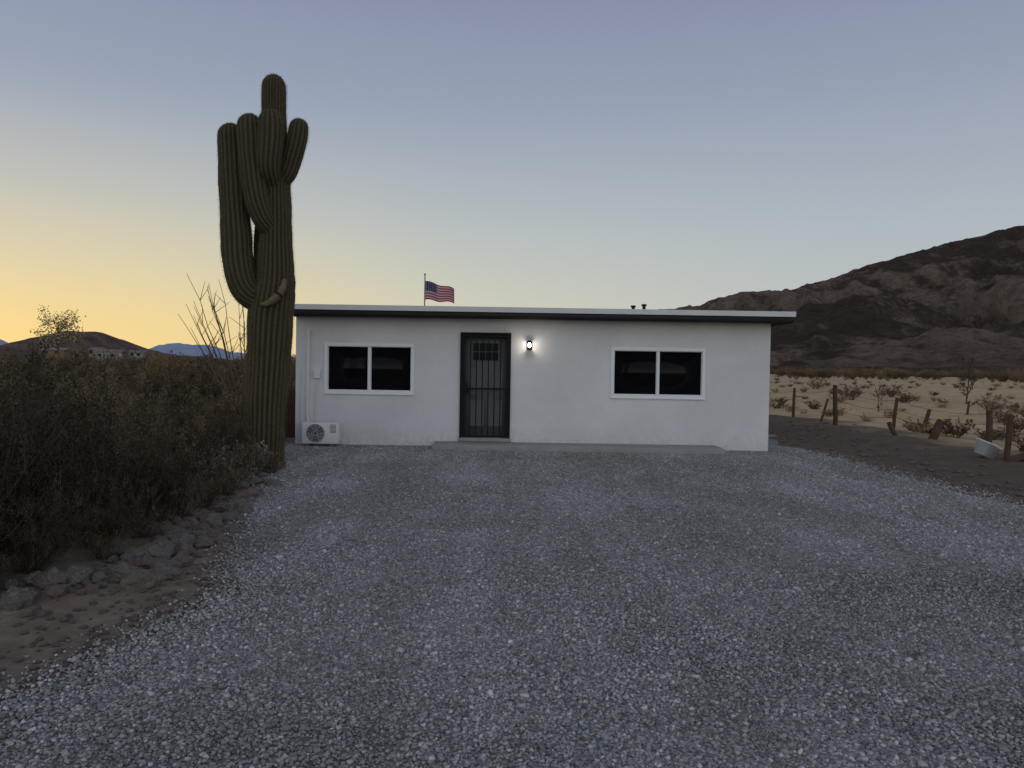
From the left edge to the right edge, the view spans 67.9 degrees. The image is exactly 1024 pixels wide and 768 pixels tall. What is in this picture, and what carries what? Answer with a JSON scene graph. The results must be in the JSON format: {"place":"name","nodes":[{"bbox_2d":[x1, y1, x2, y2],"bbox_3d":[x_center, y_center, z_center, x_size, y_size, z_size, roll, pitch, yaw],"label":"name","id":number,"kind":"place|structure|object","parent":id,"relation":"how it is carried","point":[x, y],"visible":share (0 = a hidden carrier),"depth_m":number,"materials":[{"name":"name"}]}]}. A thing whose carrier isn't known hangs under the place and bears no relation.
{"place":"outdoors","nodes":[
{"label":"outdoors","id":0,"kind":"place"},
{"bbox_2d":[0,331,240,362],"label":"hill","id":1,"kind":"structure","parent":0,"point":[96,339],"depth_m":285.24,"materials":[{"name":"brown soil"}]},
{"bbox_2d":[88,347,106,356],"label":"distant house","id":2,"kind":"structure","parent":1,"relation":"on","point":[91,353],"depth_m":248.48,"materials":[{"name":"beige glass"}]},
{"bbox_2d":[0,339,295,361],"bbox_3d":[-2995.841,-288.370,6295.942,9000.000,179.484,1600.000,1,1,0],"label":"mountains","id":3,"kind":"structure","parent":0,"point":[187,349],"depth_m":6127.92,"materials":[{"name":"stone"}]},
{"bbox_2d":[0,434,1023,767],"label":"gravel driveway","id":4,"kind":"structure","parent":0,"point":[806,546],"depth_m":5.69,"materials":[{"name":"grey gravel"}]},
{"bbox_2d":[302,421,340,446],"bbox_3d":[-3.736,0.990,14.900,0.700,0.480,0.342,1,1,0],"label":"air conditioner unit","id":5,"kind":"object","parent":4,"relation":"on","point":[313,433],"visible":1,"depth_m":14.75,"materials":[{"name":"white paint"}]},
{"bbox_2d":[0,371,1023,707],"bbox_3d":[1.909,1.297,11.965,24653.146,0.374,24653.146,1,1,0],"label":"ground","id":6,"kind":"structure","parent":0,"point":[952,453],"depth_m":12.96,"materials":[{"name":"brown soil"}]},
{"bbox_2d":[0,537,13,568],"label":"creosote bush","id":7,"kind":"object","parent":6,"relation":"on","point":[7,562],"visible":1,"depth_m":4.98,"materials":[{"name":"green plant"}]},
{"bbox_2d":[0,556,33,590],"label":"dry brush","id":8,"kind":"object","parent":6,"relation":"on","point":[5,580],"visible":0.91,"depth_m":5.20,"materials":[{"name":"brown plant"}]},
{"bbox_2d":[0,366,49,428],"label":"creosote bush","id":9,"kind":"object","parent":6,"relation":"on","point":[9,392],"visible":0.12,"depth_m":10.23,"materials":[{"name":"green plant"}]},
{"bbox_2d":[0,362,55,464],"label":"creosote bush","id":10,"kind":"object","parent":6,"relation":"on","point":[4,386],"visible":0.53,"depth_m":6.79,"materials":[{"name":"green plant"}]},
{"bbox_2d":[0,402,56,540],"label":"creosote bush","id":11,"kind":"object","parent":6,"relation":"on","point":[23,449],"visible":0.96,"depth_m":5.20,"materials":[{"name":"green plant"}]},
{"bbox_2d":[0,368,71,430],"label":"creosote bush","id":12,"kind":"object","parent":6,"relation":"on","point":[30,400],"visible":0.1,"depth_m":9.07,"materials":[{"name":"green plant"}]},
{"bbox_2d":[0,337,104,550],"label":"creosote bush","id":13,"kind":"object","parent":6,"relation":"on","point":[7,458],"visible":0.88,"depth_m":5.91,"materials":[{"name":"green plant"}]},
{"bbox_2d":[0,470,106,573],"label":"creosote bush","id":14,"kind":"object","parent":6,"relation":"on","point":[54,541],"visible":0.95,"depth_m":5.63,"materials":[{"name":"green plant"}]},
{"bbox_2d":[40,347,71,357],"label":"distant house","id":15,"kind":"structure","parent":6,"relation":"on","point":[55,351],"depth_m":247.87,"materials":[{"name":"beige paint"}]},
{"bbox_2d":[30,304,85,358],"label":"desert tree","id":16,"kind":"object","parent":6,"relation":"on","point":[65,325],"visible":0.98,"depth_m":121.81,"materials":[{"name":"green plant"}]},
{"bbox_2d":[0,363,145,447],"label":"creosote bush","id":17,"kind":"object","parent":6,"relation":"on","point":[128,381],"visible":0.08,"depth_m":12.31,"materials":[{"name":"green plant"}]},
{"bbox_2d":[0,342,149,488],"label":"creosote bush","id":18,"kind":"object","parent":6,"relation":"on","point":[69,412],"visible":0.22,"depth_m":8.41,"materials":[{"name":"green plant"}]},
{"bbox_2d":[0,352,154,522],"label":"creosote bush","id":19,"kind":"object","parent":6,"relation":"on","point":[38,436],"visible":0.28,"depth_m":7.40,"materials":[{"name":"green plant"}]},
{"bbox_2d":[15,365,174,473],"bbox_3d":[-5.482,0.481,10.300,1.940,1.539,2.128,0,-1,0],"label":"creosote bush","id":20,"kind":"object","parent":6,"relation":"on","point":[109,393],"visible":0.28,"depth_m":10.31,"materials":[{"name":"green plant"}]},
{"bbox_2d":[36,474,155,549],"bbox_3d":[-3.535,1.091,6.467,0.911,0.669,0.909,2,0,-38],"label":"creosote bush","id":21,"kind":"object","parent":6,"relation":"on","point":[110,523],"visible":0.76,"depth_m":6.44,"materials":[{"name":"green plant"}]},
{"bbox_2d":[73,523,130,559],"bbox_3d":[-3.298,1.285,6.130,0.492,0.318,0.428,4,2,23],"label":"dry brush","id":22,"kind":"object","parent":6,"relation":"on","point":[94,542],"visible":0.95,"depth_m":6.11,"materials":[{"name":"brown plant"}]},
{"bbox_2d":[15,396,201,535],"bbox_3d":[-3.705,0.765,6.948,1.721,1.304,1.717,6,6,43],"label":"creosote bush","id":23,"kind":"object","parent":6,"relation":"on","point":[117,474],"visible":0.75,"depth_m":6.87,"materials":[{"name":"green plant"}]},
{"bbox_2d":[93,349,125,360],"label":"distant house","id":24,"kind":"structure","parent":6,"relation":"on","point":[108,352],"depth_m":241.87,"materials":[{"name":"beige paint"}]},
{"bbox_2d":[128,350,148,359],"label":"distant house","id":25,"kind":"structure","parent":6,"relation":"on","point":[144,352],"depth_m":244.26,"materials":[{"name":"beige"}]},
{"bbox_2d":[75,366,206,454],"bbox_3d":[-5.700,0.464,11.828,1.923,1.504,1.919,-2,3,-21],"label":"creosote bush","id":26,"kind":"object","parent":6,"relation":"on","point":[152,381],"visible":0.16,"depth_m":11.65,"materials":[{"name":"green plant"}]},
{"bbox_2d":[100,492,183,537],"bbox_3d":[-3.398,1.213,6.874,0.655,0.440,0.643,5,5,34],"label":"dry brush","id":27,"kind":"object","parent":6,"relation":"on","point":[142,529],"visible":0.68,"depth_m":6.89,"materials":[{"name":"brown plant"}]},
{"bbox_2d":[0,343,295,436],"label":"desert scrub","id":28,"kind":"object","parent":6,"relation":"on","point":[195,372],"visible":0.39,"depth_m":22.31,"materials":[{"name":"plant"}]},
{"bbox_2d":[70,396,231,504],"bbox_3d":[-3.948,0.757,8.248,1.552,1.265,1.702,5,4,19],"label":"creosote bush","id":29,"kind":"object","parent":6,"relation":"on","point":[174,438],"visible":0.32,"depth_m":8.19,"materials":[{"name":"green plant"}]},
{"bbox_2d":[104,437,204,521],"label":"creosote bush","id":30,"kind":"object","parent":6,"relation":"on","point":[167,489],"visible":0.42,"depth_m":7.56,"materials":[{"name":"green plant"}]},
{"bbox_2d":[84,388,256,484],"bbox_3d":[-4.236,0.687,9.536,1.717,1.270,1.721,1,-1,11],"label":"creosote bush","id":31,"kind":"object","parent":6,"relation":"on","point":[199,443],"visible":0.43,"depth_m":9.35,"materials":[{"name":"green plant"}]},
{"bbox_2d":[135,472,224,521],"bbox_3d":[-3.313,1.136,7.688,0.874,0.587,0.858,2,2,44],"label":"dry brush","id":32,"kind":"object","parent":6,"relation":"on","point":[178,511],"visible":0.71,"depth_m":7.64,"materials":[{"name":"brown plant"}]},
{"bbox_2d":[141,381,250,471],"bbox_3d":[-4.487,0.621,10.926,1.473,1.376,1.510,1,1,-15],"label":"creosote bush","id":33,"kind":"object","parent":6,"relation":"on","point":[223,427],"visible":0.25,"depth_m":10.88,"materials":[{"name":"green plant"}]},
{"bbox_2d":[180,472,232,507],"bbox_3d":[-3.408,1.198,8.451,0.656,0.424,0.570,-2,3,-44],"label":"dry brush","id":34,"kind":"object","parent":6,"relation":"on","point":[209,499],"visible":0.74,"depth_m":8.41,"materials":[{"name":"plant"}]},
{"bbox_2d":[176,376,245,454],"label":"creosote bush","id":35,"kind":"object","parent":6,"relation":"on","point":[229,403],"visible":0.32,"depth_m":12.85,"materials":[{"name":"green plant"}]},
{"bbox_2d":[184,442,237,479],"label":"brittlebush","id":36,"kind":"object","parent":6,"relation":"on","point":[214,460],"visible":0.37,"depth_m":10.26,"materials":[{"name":"plant"}]},
{"bbox_2d":[178,273,246,443],"bbox_3d":[-5.222,-0.337,13.942,1.685,3.245,1.364,1,1,0],"label":"ocotillo","id":37,"kind":"object","parent":6,"relation":"on","point":[227,359],"visible":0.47,"depth_m":13.88,"materials":[{"name":"plant"}]},
{"bbox_2d":[185,424,243,465],"bbox_3d":[-4.638,0.919,11.622,0.905,0.772,1.094,2,2,38],"label":"dry brush","id":38,"kind":"object","parent":6,"relation":"on","point":[226,444],"visible":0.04,"depth_m":11.69,"materials":[{"name":"brown plant"}]},
{"bbox_2d":[187,448,264,496],"bbox_3d":[-3.510,1.089,9.227,0.742,0.629,0.901,2,2,30],"label":"dry brush","id":39,"kind":"object","parent":6,"relation":"on","point":[228,477],"visible":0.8,"depth_m":9.20,"materials":[{"name":"brown plant"}]},
{"bbox_2d":[204,434,275,478],"bbox_3d":[-3.773,1.014,10.401,0.950,0.707,1.093,1,0,23],"label":"dry brush","id":40,"kind":"object","parent":6,"relation":"on","point":[245,456],"visible":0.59,"depth_m":10.42,"materials":[{"name":"brown plant"}]},
{"bbox_2d":[228,447,272,474],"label":"brittlebush","id":41,"kind":"object","parent":6,"relation":"on","point":[259,461],"visible":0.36,"depth_m":10.88,"materials":[{"name":"plant"}]},
{"bbox_2d":[226,440,276,464],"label":"brittlebush","id":42,"kind":"object","parent":6,"relation":"on","point":[247,445],"visible":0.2,"depth_m":11.55,"materials":[{"name":"green plant"}]},
{"bbox_2d":[216,72,309,464],"bbox_3d":[-3.935,-1.752,12.050,1.404,6.353,0.966,2,2,23],"label":"saguaro cactus","id":43,"kind":"object","parent":6,"relation":"on","point":[260,157],"visible":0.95,"depth_m":11.85,"materials":[{"name":"green plant"}]},
{"bbox_2d":[247,445,287,473],"bbox_3d":[-3.580,1.123,11.144,0.576,0.488,0.704,0,1,-16],"label":"dry brush","id":44,"kind":"object","parent":6,"relation":"on","point":[273,464],"visible":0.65,"depth_m":11.08,"materials":[{"name":"plant"}]},
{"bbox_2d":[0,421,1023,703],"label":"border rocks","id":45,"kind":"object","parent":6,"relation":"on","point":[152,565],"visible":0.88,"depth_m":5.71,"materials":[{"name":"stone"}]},
{"bbox_2d":[295,316,770,450],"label":"walls","id":46,"kind":"structure","parent":6,"relation":"on","point":[560,381],"depth_m":15.21,"materials":[{"name":"white paint"}]},
{"bbox_2d":[284,396,294,437],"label":"wooden gate","id":47,"kind":"structure","parent":46,"relation":"attached to","point":[290,432],"depth_m":15.93,"materials":[{"name":"brown wood"}]},
{"bbox_2d":[300,330,359,426],"bbox_3d":[-3.643,-0.099,15.093,1.168,1.950,0.220,1,1,0],"label":"ac line conduit","id":48,"kind":"object","parent":46,"relation":"attached to","point":[317,373],"visible":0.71,"depth_m":15.16,"materials":[{"name":"white paint"}]},
{"bbox_2d":[324,393,413,394],"bbox_3d":[-2.861,0.203,15.181,1.805,0.017,0.014,1,1,0],"label":"window sill","id":49,"kind":"structure","parent":46,"relation":"attached to","point":[369,394],"depth_m":15.17,"materials":[{"name":"white paint"}]},
{"bbox_2d":[324,343,414,393],"bbox_3d":[-2.853,-0.310,15.222,1.795,1.010,0.092,1,1,0],"label":"window frame","id":50,"kind":"object","parent":46,"relation":"attached to","point":[326,368],"visible":1,"depth_m":15.19,"materials":[{"name":"white plastic"}]},
{"bbox_2d":[329,347,410,389],"bbox_3d":[-2.853,-0.310,15.248,1.665,0.880,0.010,1,1,0],"label":"window glass","id":51,"kind":"object","parent":50,"relation":"in","point":[348,368],"visible":1,"depth_m":15.24,"materials":[{"name":"black glass"}]},
{"bbox_2d":[459,332,510,438],"bbox_3d":[-0.535,0.028,15.161,1.010,2.110,0.149,1,1,0],"label":"security door","id":52,"kind":"structure","parent":46,"relation":"attached to","point":[463,388],"depth_m":15.17,"materials":[{"name":"black metal"}]},
{"bbox_2d":[461,334,508,437],"bbox_3d":[-0.535,0.029,15.326,0.990,2.100,0.040,1,1,0],"label":"entry door","id":53,"kind":"structure","parent":46,"relation":"attached to","point":[485,368],"depth_m":15.30,"materials":[{"name":"black wood"}]},
{"bbox_2d":[469,342,501,425],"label":"entry door panels","id":54,"kind":"object","parent":53,"relation":"attached to","point":[479,385],"visible":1,"depth_m":15.30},
{"bbox_2d":[527,340,531,349],"bbox_3d":[0.347,-0.772,15.109,0.123,0.190,0.151,1,1,0],"label":"porch lamp","id":55,"kind":"object","parent":46,"relation":"attached to","point":[529,341],"visible":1,"depth_m":15.16,"materials":[{"name":"black metal"}]},
{"bbox_2d":[294,315,783,324],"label":"roof deck","id":56,"kind":"structure","parent":46,"relation":"on","point":[774,323],"depth_m":15.00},
{"bbox_2d":[294,309,793,322],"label":"fascia front","id":57,"kind":"structure","parent":56,"relation":"attached to","point":[543,315],"depth_m":14.69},
{"bbox_2d":[294,304,795,316],"bbox_3d":[0.559,-1.534,19.113,9.850,0.100,8.908,1,1,0],"label":"roof edge","id":58,"kind":"object","parent":56,"relation":"attached to","point":[547,310],"visible":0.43,"depth_m":14.66,"materials":[{"name":"metal"}]},
{"bbox_2d":[424,274,453,305],"bbox_3d":[-2.373,-1.219,24.489,0.985,4.660,0.162,1,1,0],"label":"american flag","id":59,"kind":"object","parent":58,"relation":"on","point":[435,292],"visible":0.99,"depth_m":24.44,"materials":[{"name":"fabric"}]},
{"bbox_2d":[610,347,705,398],"bbox_3d":[2.919,-0.219,15.222,1.890,1.010,0.092,1,1,0],"label":"slider window frame","id":60,"kind":"object","parent":46,"relation":"attached to","point":[703,370],"visible":1,"depth_m":15.19,"materials":[{"name":"white metal"}]},
{"bbox_2d":[614,351,700,394],"bbox_3d":[2.919,-0.220,15.248,1.760,0.880,0.010,1,1,0],"label":"slider window glass","id":61,"kind":"object","parent":60,"relation":"in","point":[635,372],"visible":1,"depth_m":15.24,"materials":[{"name":"black glass"}]},
{"bbox_2d":[618,398,704,399],"bbox_3d":[2.911,0.293,15.181,1.900,0.017,0.014,1,1,0],"label":"slider window sill","id":62,"kind":"structure","parent":46,"relation":"attached to","point":[659,398],"depth_m":15.17,"materials":[{"name":"white paint"}]},
{"bbox_2d":[432,441,724,453],"bbox_3d":[1.270,1.276,14.885,5.620,0.165,0.698,1,1,0],"label":"concrete step","id":63,"kind":"object","parent":6,"relation":"on","point":[577,447],"visible":0.76,"depth_m":14.54,"materials":[{"name":"grey concrete"}]},
{"bbox_2d":[458,438,510,441],"bbox_3d":[-0.553,1.117,15.253,1.050,0.068,0.160,1,1,0],"label":"door threshold","id":64,"kind":"object","parent":63,"relation":"on","point":[486,439],"depth_m":15.17,"materials":[{"name":"concrete"}]},
{"bbox_2d":[820,398,828,421],"bbox_3d":[9.260,0.834,22.557,0.315,0.820,0.077,1,1,-15],"label":"wooden stump","id":65,"kind":"object","parent":6,"relation":"on","point":[824,410],"visible":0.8,"depth_m":22.53,"materials":[{"name":"brown wood"}]},
{"bbox_2d":[872,385,884,411],"bbox_3d":[13.977,0.555,28.999,0.445,1.158,0.392,2,2,36],"label":"desert sapling","id":66,"kind":"object","parent":6,"relation":"on","point":[879,396],"visible":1,"depth_m":29.02,"materials":[{"name":"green plant"}]},
{"bbox_2d":[887,422,896,434],"bbox_3d":[8.850,1.091,17.656,0.271,0.434,0.107,1,2,20],"label":"wooden stump","id":67,"kind":"object","parent":6,"relation":"on","point":[891,428],"visible":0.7,"depth_m":17.63,"materials":[{"name":"brown wood"}]},
{"bbox_2d":[769,364,1023,451],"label":"field brush","id":68,"kind":"object","parent":6,"relation":"on","point":[852,373],"visible":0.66,"depth_m":44.01,"materials":[{"name":"plant"}]},
{"bbox_2d":[770,385,1023,461],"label":"wire fence","id":69,"kind":"object","parent":6,"relation":"on","point":[990,429],"visible":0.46,"depth_m":15.45,"materials":[{"name":"brown wood"}]},
{"bbox_2d":[922,409,930,432],"bbox_3d":[10.670,1.015,19.625,0.294,0.729,0.117,1,1,0],"label":"wooden stump","id":70,"kind":"object","parent":6,"relation":"on","point":[928,413],"visible":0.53,"depth_m":19.58,"materials":[{"name":"brown wood"}]},
{"bbox_2d":[928,419,944,439],"bbox_3d":[9.439,1.068,16.930,0.390,0.595,0.195,1,1,0],"label":"wooden stump","id":71,"kind":"object","parent":6,"relation":"on","point":[936,430],"visible":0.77,"depth_m":16.86,"materials":[{"name":"brown wood"}]},
{"bbox_2d":[956,354,978,414],"bbox_3d":[16.160,0.027,26.965,0.732,2.249,0.524,1,1,11],"label":"desert sapling","id":72,"kind":"object","parent":6,"relation":"on","point":[967,394],"visible":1,"depth_m":26.98,"materials":[{"name":"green plant"}]},
{"bbox_2d":[974,438,1001,457],"bbox_3d":[8.470,1.154,13.512,0.421,0.386,0.326,0,2,-27],"label":"plastic tub","id":73,"kind":"object","parent":6,"relation":"on","point":[984,448],"visible":0.96,"depth_m":13.41,"materials":[{"name":"white plastic"}]},
{"bbox_2d":[1001,453,1023,461],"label":"scrap boards","id":74,"kind":"object","parent":6,"relation":"on","point":[1018,457],"visible":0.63,"depth_m":13.22,"materials":[{"name":"brown wood"}]},
{"bbox_2d":[0,0,1023,356],"label":"sky","id":75,"kind":"structure","parent":0,"point":[598,154],"materials":[{"name":"blue"}]},
{"bbox_2d":[631,304,646,308],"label":"roof vents","id":76,"kind":"object","parent":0,"point":[642,305],"visible":0.46,"depth_m":16.51,"materials":[{"name":"black metal"}]},
{"bbox_2d":[660,225,1023,376],"bbox_3d":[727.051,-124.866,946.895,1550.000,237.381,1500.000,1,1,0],"label":"mountain","id":77,"kind":"structure","parent":0,"point":[940,307],"depth_m":527.11,"materials":[{"name":"brown stone"}]}
]}

